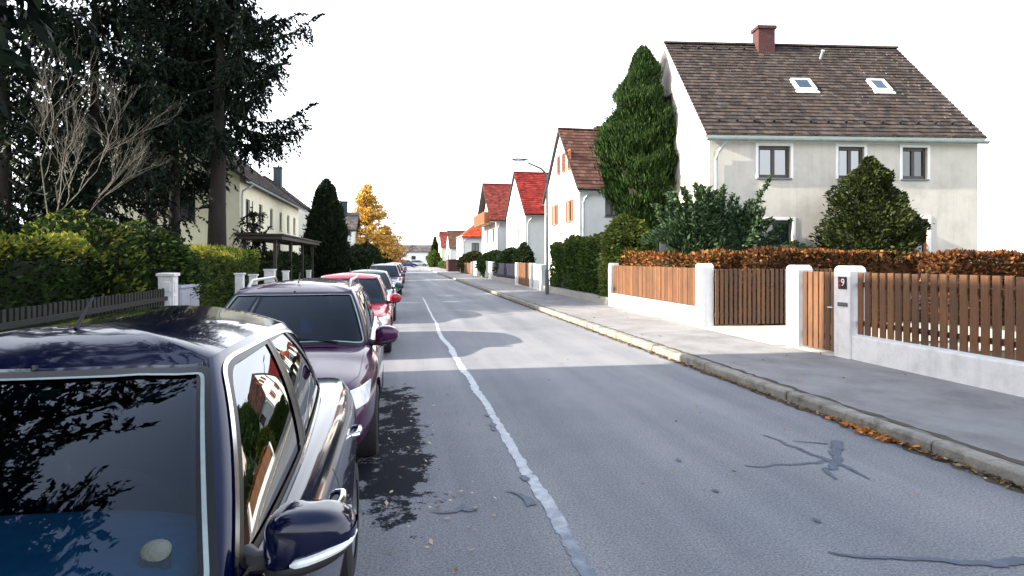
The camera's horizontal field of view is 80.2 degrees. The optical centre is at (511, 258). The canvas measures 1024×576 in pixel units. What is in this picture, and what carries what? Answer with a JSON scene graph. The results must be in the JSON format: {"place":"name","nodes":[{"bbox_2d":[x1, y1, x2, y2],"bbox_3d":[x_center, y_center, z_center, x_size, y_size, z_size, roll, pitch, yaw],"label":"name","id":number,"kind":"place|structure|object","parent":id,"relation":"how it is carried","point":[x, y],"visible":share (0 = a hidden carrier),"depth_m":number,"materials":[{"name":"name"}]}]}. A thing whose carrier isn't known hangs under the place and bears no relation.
{"place":"outdoors","nodes":[
{"label":"outdoors","id":0,"kind":"place"},
{"bbox_2d":[12,109,306,254],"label":"terraced house","id":1,"kind":"structure","parent":0,"point":[278,206],"depth_m":30.68,"materials":[{"name":"paint"}]},
{"bbox_2d":[180,195,195,220],"bbox_3d":[-15.699,-2.408,29.137,1.080,1.256,0.200,0,0,-11],"label":"window","id":2,"kind":"structure","parent":1,"relation":"in","point":[188,211],"depth_m":29.23,"materials":[{"name":"grey glass"}]},
{"bbox_2d":[263,167,310,254],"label":"dwelling house","id":3,"kind":"structure","parent":0,"point":[276,181],"depth_m":50.48,"materials":[{"name":"grey paint"}]},
{"bbox_2d":[340,201,360,245],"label":"dwelling house","id":4,"kind":"structure","parent":0,"point":[353,220],"depth_m":62.75,"materials":[{"name":"white paint"}]},
{"bbox_2d":[438,231,446,260],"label":"dwelling house","id":5,"kind":"structure","parent":0,"point":[442,242],"depth_m":129.20,"materials":[{"name":"white paint"}]},
{"bbox_2d":[445,231,464,258],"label":"dwelling house","id":6,"kind":"structure","parent":0,"point":[451,246],"depth_m":105.84,"materials":[{"name":"white paint"}]},
{"bbox_2d":[455,225,481,258],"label":"dwelling house","id":7,"kind":"structure","parent":0,"point":[469,239],"depth_m":79.60,"materials":[{"name":"white paint"}]},
{"bbox_2d":[472,243,479,251],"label":"window","id":8,"kind":"structure","parent":7,"relation":"in","point":[475,246],"depth_m":79.59,"materials":[{"name":"grey glass"}]},
{"bbox_2d":[474,183,510,253],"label":"dwelling house","id":9,"kind":"structure","parent":0,"point":[489,218],"depth_m":56.70,"materials":[{"name":"red tile"}]},
{"bbox_2d":[7,0,1023,252],"label":"sky","id":10,"kind":"structure","parent":0,"point":[427,103],"materials":[{"name":"white"}]},
{"bbox_2d":[504,171,547,263],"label":"dwelling house","id":11,"kind":"structure","parent":0,"point":[524,219],"depth_m":46.52,"materials":[{"name":"paint"}]},
{"bbox_2d":[541,126,617,284],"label":"dwelling house","id":12,"kind":"structure","parent":0,"point":[578,204],"depth_m":33.92,"materials":[{"name":"paint"}]},
{"bbox_2d":[552,204,557,225],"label":"window","id":13,"kind":"structure","parent":12,"relation":"in","point":[556,206],"depth_m":36.97,"materials":[{"name":"orange wood"}]},
{"bbox_2d":[557,155,559,175],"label":"window","id":14,"kind":"structure","parent":12,"relation":"in","point":[558,158],"depth_m":35.80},
{"bbox_2d":[562,152,565,172],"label":"window","id":15,"kind":"structure","parent":12,"relation":"in","point":[563,155],"depth_m":34.71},
{"bbox_2d":[565,199,572,222],"bbox_3d":[3.241,-2.608,33.642,0.205,1.256,1.450,0,0,-11],"label":"window","id":16,"kind":"structure","parent":12,"relation":"in","point":[571,201],"depth_m":33.97,"materials":[{"name":"orange wood"}]},
{"bbox_2d":[604,199,617,216],"bbox_3d":[5.298,-2.758,32.199,0.880,1.156,0.200,0,0,-11],"label":"window","id":17,"kind":"structure","parent":12,"relation":"in","point":[609,212],"depth_m":32.23,"materials":[{"name":"grey glass"}]},
{"bbox_2d":[354,266,1023,575],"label":"road","id":18,"kind":"structure","parent":0,"point":[622,407],"depth_m":4.88,"materials":[{"name":"asphalt"}]},
{"bbox_2d":[0,296,361,575],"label":"parked car","id":19,"kind":"object","parent":18,"relation":"on","point":[210,441],"visible":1,"depth_m":1.80,"materials":[{"name":"blue paint"}]},
{"bbox_2d":[140,539,171,561],"bbox_3d":[-0.862,0.741,1.472,0.074,0.116,0.061,0,0,-11],"label":"plush toy","id":20,"kind":"object","parent":19,"relation":"on","point":[155,550],"visible":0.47,"depth_m":1.45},
{"bbox_2d":[224,272,398,456],"bbox_3d":[-2.318,0.949,6.669,2.101,1.602,4.568,0,0,-11],"label":"parked car","id":21,"kind":"object","parent":18,"relation":"on","point":[340,331],"visible":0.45,"depth_m":5.93,"materials":[{"name":"purple paint"}]},
{"bbox_2d":[320,268,401,351],"bbox_3d":[-3.290,0.969,12.368,2.049,1.562,4.068,0,0,-11],"label":"parked car","id":22,"kind":"object","parent":18,"relation":"on","point":[382,300],"visible":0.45,"depth_m":11.80,"materials":[{"name":"red paint"}]},
{"bbox_2d":[349,267,402,320],"bbox_3d":[-4.324,0.989,18.202,2.049,1.522,4.218,0,0,-11],"label":"parked car","id":23,"kind":"object","parent":18,"relation":"on","point":[391,288],"visible":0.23,"depth_m":17.69,"materials":[{"name":"teal paint"}]},
{"bbox_2d":[370,263,405,295],"bbox_3d":[-6.276,0.949,29.791,2.084,1.602,4.318,0,0,-11],"label":"parked car","id":24,"kind":"object","parent":18,"relation":"on","point":[392,270],"visible":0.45,"depth_m":29.11,"materials":[{"name":"grey paint"}]},
{"bbox_2d":[386,263,405,287],"bbox_3d":[-7.533,1.020,37.339,2.049,1.460,4.218,0,0,-11],"label":"parked car","id":25,"kind":"object","parent":18,"relation":"on","point":[399,269],"visible":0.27,"depth_m":36.69,"materials":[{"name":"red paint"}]},
{"bbox_2d":[392,231,415,258],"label":"bare tree","id":26,"kind":"object","parent":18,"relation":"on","point":[411,244],"visible":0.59,"depth_m":98.34,"materials":[{"name":"brown plant"}]},
{"bbox_2d":[402,260,417,266],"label":"parked car","id":27,"kind":"object","parent":18,"relation":"on","point":[412,264],"visible":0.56,"depth_m":119.56,"materials":[{"name":"blue paint"}]},
{"bbox_2d":[411,260,427,266],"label":"parked car","id":28,"kind":"object","parent":18,"relation":"on","point":[420,263],"visible":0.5,"depth_m":126.21,"materials":[{"name":"silver paint"}]},
{"bbox_2d":[384,393,496,571],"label":"fallen leaves","id":29,"kind":"object","parent":18,"relation":"on","point":[431,542],"visible":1,"depth_m":4.27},
{"bbox_2d":[433,507,477,512],"bbox_3d":[-0.391,1.742,4.212,0.331,0.001,0.091,0,0,-11],"label":"tar patch","id":30,"kind":"object","parent":18,"relation":"on","point":[457,509],"visible":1,"depth_m":4.20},
{"bbox_2d":[423,298,575,541],"bbox_3d":[-1.882,1.746,15.480,0.213,0.001,23.881,0,0,-11],"label":"road seam","id":31,"kind":"object","parent":18,"relation":"on","point":[554,513],"visible":1,"depth_m":5.18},
{"bbox_2d":[523,496,537,505],"bbox_3d":[0.130,1.742,4.373,0.087,0.001,0.191,0,0,-11],"label":"tar spot","id":32,"kind":"object","parent":18,"relation":"on","point":[529,501],"visible":1,"depth_m":4.36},
{"bbox_2d":[562,541,597,575],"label":"road seam","id":33,"kind":"object","parent":18,"relation":"on","point":[579,560],"visible":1,"depth_m":3.53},
{"bbox_2d":[465,301,917,569],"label":"fallen leaves","id":34,"kind":"object","parent":18,"relation":"on","point":[675,421],"visible":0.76,"depth_m":5.93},
{"bbox_2d":[445,276,1023,492],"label":"gutter dirt","id":35,"kind":"structure","parent":18,"relation":"on","point":[992,480],"depth_m":6.81,"materials":[{"name":"soil"}]},
{"bbox_2d":[483,290,1023,488],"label":"fallen leaves","id":36,"kind":"object","parent":35,"relation":"on","point":[919,449],"visible":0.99,"depth_m":6.56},
{"bbox_2d":[825,416,919,447],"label":"fallen leaves","id":37,"kind":"object","parent":35,"relation":"on","point":[867,430],"visible":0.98,"depth_m":6.03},
{"bbox_2d":[744,459,827,466],"bbox_3d":[2.348,1.745,5.171,0.784,0.001,0.098,0,0,-11],"label":"tar patch","id":38,"kind":"object","parent":18,"relation":"on","point":[820,461],"visible":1,"depth_m":5.18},
{"bbox_2d":[764,435,831,461],"bbox_3d":[2.626,1.745,5.610,0.083,0.001,0.858,0,0,-19],"label":"tar patch","id":39,"kind":"object","parent":18,"relation":"on","point":[810,453],"visible":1,"depth_m":5.53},
{"bbox_2d":[822,440,843,478],"bbox_3d":[2.829,1.744,5.329,0.144,0.001,1.164,0,0,32],"label":"tar patch","id":40,"kind":"object","parent":18,"relation":"on","point":[836,447],"visible":1,"depth_m":5.38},
{"bbox_2d":[834,461,869,478],"bbox_3d":[2.812,1.744,5.026,0.070,0.001,0.432,0,0,-7],"label":"tar patch","id":41,"kind":"object","parent":18,"relation":"on","point":[846,466],"visible":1,"depth_m":5.05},
{"bbox_2d":[828,551,1023,566],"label":"tar patch","id":42,"kind":"object","parent":18,"relation":"on","point":[1007,562],"visible":1,"depth_m":3.51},
{"bbox_2d":[421,266,1023,465],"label":"pavement","id":43,"kind":"structure","parent":0,"point":[986,419],"depth_m":8.20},
{"bbox_2d":[426,249,442,266],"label":"street bush","id":44,"kind":"object","parent":43,"relation":"on","point":[433,258],"visible":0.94,"depth_m":113.47,"materials":[{"name":"green plant"}]},
{"bbox_2d":[445,259,459,271],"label":"bin shelter","id":45,"kind":"object","parent":43,"relation":"on","point":[451,265],"visible":0.79,"depth_m":75.97,"materials":[{"name":"brick"}]},
{"bbox_2d":[460,262,472,274],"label":"garden fence","id":46,"kind":"object","parent":43,"relation":"on","point":[468,267],"visible":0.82,"depth_m":63.14,"materials":[{"name":"brown wood"}]},
{"bbox_2d":[473,261,493,279],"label":"garden fence","id":47,"kind":"object","parent":43,"relation":"on","point":[488,270],"visible":0.53,"depth_m":49.89,"materials":[{"name":"paint"}]},
{"bbox_2d":[492,263,514,284],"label":"garden fence","id":48,"kind":"object","parent":43,"relation":"on","point":[506,272],"visible":0.83,"depth_m":41.65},
{"bbox_2d":[511,158,548,293],"bbox_3d":[0.807,-1.455,27.586,1.757,6.170,0.185,0,0,-7],"label":"street lamp","id":49,"kind":"object","parent":43,"relation":"on","point":[547,269],"visible":1,"depth_m":27.63,"materials":[{"name":"grey metal"}]},
{"bbox_2d":[515,263,545,290],"bbox_3d":[0.986,0.947,34.334,0.320,1.406,6.900,0,0,-11],"label":"garden fence","id":50,"kind":"object","parent":43,"relation":"on","point":[531,275],"visible":0.98,"depth_m":33.39,"materials":[{"name":"paint"}]},
{"bbox_2d":[543,286,607,304],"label":"garden wall","id":51,"kind":"structure","parent":43,"relation":"on","point":[581,295],"depth_m":24.59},
{"bbox_2d":[608,263,713,325],"bbox_3d":[4.104,0.885,17.877,0.320,1.530,6.600,0,0,-11],"label":"garden fence","id":52,"kind":"object","parent":43,"relation":"on","point":[684,294],"visible":0.99,"depth_m":16.65,"materials":[{"name":"brown wood"}]},
{"bbox_2d":[451,276,1023,464],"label":"curb","id":53,"kind":"object","parent":43,"relation":"on","point":[946,437],"visible":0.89,"depth_m":6.68,"materials":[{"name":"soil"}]},
{"bbox_2d":[786,265,812,346],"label":"gate pillar","id":54,"kind":"structure","parent":43,"relation":"on","point":[794,305],"depth_m":11.20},
{"bbox_2d":[834,266,1023,396],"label":"garden fence","id":55,"kind":"object","parent":43,"relation":"on","point":[853,323],"visible":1,"depth_m":8.38,"materials":[{"name":"brown wood"}]},
{"bbox_2d":[803,271,833,351],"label":"garden gate","id":56,"kind":"structure","parent":55,"relation":"attached to","point":[818,309],"depth_m":10.70,"materials":[{"name":"brown wood"}]},
{"bbox_2d":[467,273,1023,361],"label":"garden ground","id":57,"kind":"structure","parent":0,"point":[1003,351],"depth_m":12.10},
{"bbox_2d":[427,236,438,253],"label":"street conifer","id":58,"kind":"object","parent":57,"relation":"on","point":[434,245],"visible":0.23,"depth_m":148.68,"materials":[{"name":"green plant"}]},
{"bbox_2d":[437,261,445,268],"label":"street hedge","id":59,"kind":"object","parent":57,"relation":"on","point":[441,264],"visible":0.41,"depth_m":100.33,"materials":[{"name":"green plant"}]},
{"bbox_2d":[455,250,481,272],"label":"clipped bush","id":60,"kind":"object","parent":57,"relation":"on","point":[468,257],"visible":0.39,"depth_m":67.33,"materials":[{"name":"green plant"}]},
{"bbox_2d":[473,249,500,277],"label":"clipped bush","id":61,"kind":"object","parent":57,"relation":"on","point":[490,256],"visible":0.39,"depth_m":51.41,"materials":[{"name":"green plant"}]},
{"bbox_2d":[492,247,516,276],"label":"clipped bush","id":62,"kind":"object","parent":57,"relation":"on","point":[505,255],"visible":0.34,"depth_m":44.62,"materials":[{"name":"green plant"}]},
{"bbox_2d":[510,241,535,263],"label":"conifer shrub","id":63,"kind":"object","parent":57,"relation":"on","point":[523,252],"visible":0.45,"depth_m":40.98,"materials":[{"name":"green plant"}]},
{"bbox_2d":[548,231,656,294],"bbox_3d":[3.501,0.236,26.110,2.171,2.919,9.845,0,0,-11],"label":"leafy hedge","id":64,"kind":"object","parent":57,"relation":"on","point":[575,262],"visible":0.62,"depth_m":25.43,"materials":[{"name":"green plant"}]},
{"bbox_2d":[594,212,654,297],"bbox_3d":[4.176,-0.117,22.169,2.262,3.329,2.370,0,0,-11],"label":"climbing shrub","id":65,"kind":"object","parent":57,"relation":"on","point":[622,222],"visible":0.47,"depth_m":21.68,"materials":[{"name":"green plant"}]},
{"bbox_2d":[588,44,678,229],"bbox_3d":[4.792,-3.128,22.591,4.072,9.601,3.960,0,0,-11],"label":"conical conifer","id":66,"kind":"object","parent":57,"relation":"on","point":[634,152],"visible":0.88,"depth_m":21.57,"materials":[{"name":"green plant"}]},
{"bbox_2d":[618,248,742,322],"bbox_3d":[4.858,0.670,18.437,1.359,2.027,6.312,0,0,-11],"label":"beech hedge","id":67,"kind":"object","parent":57,"relation":"on","point":[639,258],"visible":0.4,"depth_m":16.36,"materials":[{"name":"plant"}]},
{"bbox_2d":[638,174,793,304],"bbox_3d":[5.707,-0.358,17.649,4.483,4.216,2.606,0,0,-11],"label":"juniper shrub","id":68,"kind":"object","parent":57,"relation":"on","point":[703,221],"visible":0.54,"depth_m":17.26,"materials":[{"name":"green plant"}]},
{"bbox_2d":[748,240,823,267],"bbox_3d":[7.622,0.553,16.634,2.680,2.156,1.292,0,0,-11],"label":"evergreen","id":69,"kind":"object","parent":57,"relation":"on","point":[795,244],"visible":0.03,"depth_m":16.48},
{"bbox_2d":[738,245,920,324],"bbox_3d":[8.156,0.671,15.587,4.866,2.026,1.142,0,0,-11],"label":"beech hedge","id":70,"kind":"object","parent":57,"relation":"on","point":[871,262],"visible":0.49,"depth_m":15.29,"materials":[{"name":"plant"}]},
{"bbox_2d":[808,155,934,284],"bbox_3d":[10.058,-0.641,17.387,3.246,4.630,3.388,0,0,41],"label":"yew tree","id":71,"kind":"object","parent":57,"relation":"on","point":[877,213],"visible":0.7,"depth_m":16.80,"materials":[{"name":"green plant"}]},
{"bbox_2d":[915,248,1023,325],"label":"beech hedge","id":72,"kind":"object","parent":57,"relation":"on","point":[1003,263],"visible":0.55,"depth_m":14.98,"materials":[{"name":"plant"}]},
{"bbox_2d":[651,25,989,312],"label":"dwelling house","id":73,"kind":"structure","parent":0,"point":[806,126],"depth_m":18.94,"materials":[{"name":"paint"}]},
{"bbox_2d":[665,93,672,107],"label":"window","id":74,"kind":"structure","parent":73,"relation":"in","point":[670,97],"depth_m":22.01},
{"bbox_2d":[756,143,792,179],"bbox_3d":[7.993,-2.965,18.579,1.180,1.110,0.200,0,0,-4],"label":"window","id":75,"kind":"structure","parent":73,"relation":"in","point":[772,160],"depth_m":18.63,"materials":[{"name":"glass"}]},
{"bbox_2d":[758,217,795,246],"bbox_3d":[8.061,-0.630,18.582,1.180,1.260,0.200,0,0,-4],"label":"window","id":76,"kind":"structure","parent":73,"relation":"in","point":[785,235],"depth_m":18.64,"materials":[{"name":"grey metal"}]},
{"bbox_2d":[835,144,866,179],"bbox_3d":[10.416,-2.965,18.727,1.000,1.110,0.200,0,0,-4],"label":"window","id":77,"kind":"structure","parent":73,"relation":"in","point":[848,157],"depth_m":18.77,"materials":[{"name":"glass"}]},
{"bbox_2d":[900,144,929,180],"bbox_3d":[12.452,-2.965,18.852,0.980,1.110,0.200,0,0,-4],"label":"window","id":78,"kind":"structure","parent":73,"relation":"in","point":[912,160],"depth_m":18.90,"materials":[{"name":"grey metal"}]},
{"bbox_2d":[912,216,930,253],"bbox_3d":[12.467,-0.660,18.853,1.010,1.320,0.200,0,0,-4],"label":"window","id":79,"kind":"structure","parent":73,"relation":"in","point":[923,247],"depth_m":18.82,"materials":[{"name":"grey metal"}]},
{"bbox_2d":[688,321,1015,344],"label":"driveway","id":80,"kind":"structure","parent":0,"point":[773,334],"depth_m":13.54,"materials":[{"name":"concrete"}]},
{"bbox_2d":[713,268,831,324],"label":"driveway gate","id":81,"kind":"structure","parent":80,"relation":"on","point":[778,314],"depth_m":14.67,"materials":[{"name":"brown wood"}]},
{"bbox_2d":[794,342,1015,355],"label":"garden path","id":82,"kind":"structure","parent":0,"point":[819,351],"depth_m":10.86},
{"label":"garden ground","id":83,"kind":"structure","parent":0,"visible":0},
{"bbox_2d":[0,0,112,116],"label":"spruce tree","id":84,"kind":"object","parent":83,"relation":"on","point":[11,57],"visible":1,"depth_m":5.02,"materials":[{"name":"green plant"}]},
{"bbox_2d":[0,230,119,321],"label":"garden hedge","id":85,"kind":"object","parent":83,"relation":"on","point":[49,280],"visible":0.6,"depth_m":8.57,"materials":[{"name":"green plant"}]},
{"bbox_2d":[0,0,141,234],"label":"spruce tree","id":86,"kind":"object","parent":83,"relation":"on","point":[23,195],"visible":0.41,"depth_m":19.84,"materials":[{"name":"green plant"}]},
{"bbox_2d":[13,207,156,297],"bbox_3d":[-7.827,0.355,10.903,2.680,2.558,2.765,0,0,-11],"label":"round shrub","id":87,"kind":"object","parent":83,"relation":"on","point":[104,235],"visible":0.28,"depth_m":10.65,"materials":[{"name":"green plant"}]},
{"bbox_2d":[11,32,182,218],"bbox_3d":[-9.841,-1.829,14.347,3.423,7.004,4.018,0,0,-11],"label":"bare tree","id":88,"kind":"object","parent":83,"relation":"on","point":[64,150],"visible":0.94,"depth_m":14.14,"materials":[{"name":"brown plant"}]},
{"bbox_2d":[0,0,210,241],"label":"spruce tree","id":89,"kind":"object","parent":83,"relation":"on","point":[130,190],"visible":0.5,"depth_m":20.11,"materials":[{"name":"green plant"}]},
{"bbox_2d":[67,0,208,222],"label":"spruce tree","id":90,"kind":"object","parent":83,"relation":"on","point":[145,217],"visible":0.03,"depth_m":25.95,"materials":[{"name":"green plant"}]},
{"bbox_2d":[49,0,256,237],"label":"spruce tree","id":91,"kind":"object","parent":83,"relation":"on","point":[196,183],"visible":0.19,"depth_m":23.99,"materials":[{"name":"green plant"}]},
{"bbox_2d":[116,219,213,302],"bbox_3d":[-8.224,0.379,13.348,2.915,2.512,3.252,0,0,-11],"label":"round shrub","id":92,"kind":"object","parent":83,"relation":"on","point":[168,252],"visible":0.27,"depth_m":13.15,"materials":[{"name":"green plant"}]},
{"bbox_2d":[74,0,326,246],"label":"spruce tree","id":93,"kind":"object","parent":83,"relation":"on","point":[238,24],"visible":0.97,"depth_m":21.79,"materials":[{"name":"green plant"}]},
{"bbox_2d":[184,243,260,307],"bbox_3d":[-9.142,0.587,18.290,1.986,2.223,7.381,0,0,-11],"label":"garden hedge","id":94,"kind":"object","parent":83,"relation":"on","point":[223,264],"visible":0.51,"depth_m":17.45,"materials":[{"name":"green plant"}]},
{"bbox_2d":[229,201,272,251],"bbox_3d":[-11.772,-0.107,27.804,2.507,5.047,2.397,0,0,38],"label":"spruce tree","id":95,"kind":"object","parent":83,"relation":"on","point":[253,225],"visible":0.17,"depth_m":27.86,"materials":[{"name":"green plant"}]},
{"bbox_2d":[233,233,320,279],"bbox_3d":[-11.121,0.330,29.953,1.900,2.640,12.200,0,0,-11],"label":"carport","id":96,"kind":"object","parent":83,"relation":"on","point":[276,240],"visible":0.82,"depth_m":25.92,"materials":[{"name":"brown wood"}]},
{"bbox_2d":[250,248,314,283],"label":"garden hedge","id":97,"kind":"object","parent":83,"relation":"on","point":[283,261],"visible":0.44,"depth_m":27.34,"materials":[{"name":"green plant"}]},
{"bbox_2d":[299,178,353,277],"bbox_3d":[-12.179,-1.807,39.932,3.538,7.032,4.004,0,0,-11],"label":"columnar cypress","id":98,"kind":"object","parent":83,"relation":"on","point":[327,227],"visible":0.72,"depth_m":39.04,"materials":[{"name":"plant"}]},
{"bbox_2d":[374,225,408,264],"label":"autumn tree","id":99,"kind":"object","parent":83,"relation":"on","point":[398,254],"visible":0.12,"depth_m":81.91,"materials":[{"name":"yellow plant"}]},
{"bbox_2d":[382,245,430,262],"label":"dwelling house","id":100,"kind":"structure","parent":83,"relation":"on","point":[420,252],"depth_m":170.36,"materials":[{"name":"white paint"}]},
{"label":"pavement","id":101,"kind":"structure","parent":0,"visible":0},
{"bbox_2d":[0,288,167,329],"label":"garden fence","id":102,"kind":"object","parent":101,"relation":"on","point":[36,314],"visible":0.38,"depth_m":8.66,"materials":[{"name":"wood"}]},
{"bbox_2d":[156,273,179,305],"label":"gate pillar","id":103,"kind":"structure","parent":101,"relation":"on","point":[168,282],"depth_m":12.05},
{"bbox_2d":[178,283,200,304],"bbox_3d":[-7.119,1.105,13.129,0.380,1.090,1.310,0,0,-11],"label":"utility box","id":104,"kind":"object","parent":101,"relation":"on","point":[185,291],"visible":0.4,"depth_m":12.98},
{"bbox_2d":[181,290,198,304],"bbox_3d":[-6.957,1.125,13.160,0.010,0.850,1.150,0,0,-11],"label":"door","id":105,"kind":"structure","parent":104,"relation":"in","point":[186,299],"depth_m":13.08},
{"bbox_2d":[233,273,245,293],"bbox_3d":[-7.940,1.035,17.732,0.280,1.230,0.280,0,0,-11],"label":"fence post","id":106,"kind":"object","parent":101,"relation":"on","point":[239,281],"visible":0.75,"depth_m":17.62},
{"bbox_2d":[248,274,258,284],"bbox_3d":[-8.256,1.075,19.402,0.280,1.150,0.280,0,0,-11],"label":"fence post","id":107,"kind":"object","parent":101,"relation":"on","point":[253,276],"visible":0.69,"depth_m":19.29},
{"bbox_2d":[263,269,276,282],"bbox_3d":[-8.740,1.015,21.957,0.400,1.270,0.400,0,0,-11],"label":"fence post","id":108,"kind":"object","parent":101,"relation":"on","point":[269,272],"visible":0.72,"depth_m":21.79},
{"bbox_2d":[282,271,289,280],"bbox_3d":[-9.336,1.075,25.101,0.280,1.150,0.280,0,0,-11],"label":"fence post","id":109,"kind":"object","parent":101,"relation":"on","point":[285,275],"visible":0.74,"depth_m":24.99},
{"bbox_2d":[345,256,364,271],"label":"evergreen shrub","id":110,"kind":"object","parent":101,"relation":"on","point":[354,264],"visible":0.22,"depth_m":46.95,"materials":[{"name":"green plant"}]},
{"bbox_2d":[349,243,374,268],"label":"evergreen shrub","id":111,"kind":"object","parent":101,"relation":"on","point":[365,258],"visible":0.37,"depth_m":54.75,"materials":[{"name":"green plant"}]},
{"bbox_2d":[361,241,387,263],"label":"evergreen shrub","id":112,"kind":"object","parent":101,"relation":"on","point":[375,252],"visible":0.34,"depth_m":61.75,"materials":[{"name":"green plant"}]},
{"bbox_2d":[348,182,407,258],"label":"larch tree","id":113,"kind":"object","parent":101,"relation":"on","point":[366,201],"visible":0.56,"depth_m":68.62,"materials":[{"name":"yellow plant"}]},
{"label":"ground","id":114,"kind":"structure","parent":0,"visible":0},
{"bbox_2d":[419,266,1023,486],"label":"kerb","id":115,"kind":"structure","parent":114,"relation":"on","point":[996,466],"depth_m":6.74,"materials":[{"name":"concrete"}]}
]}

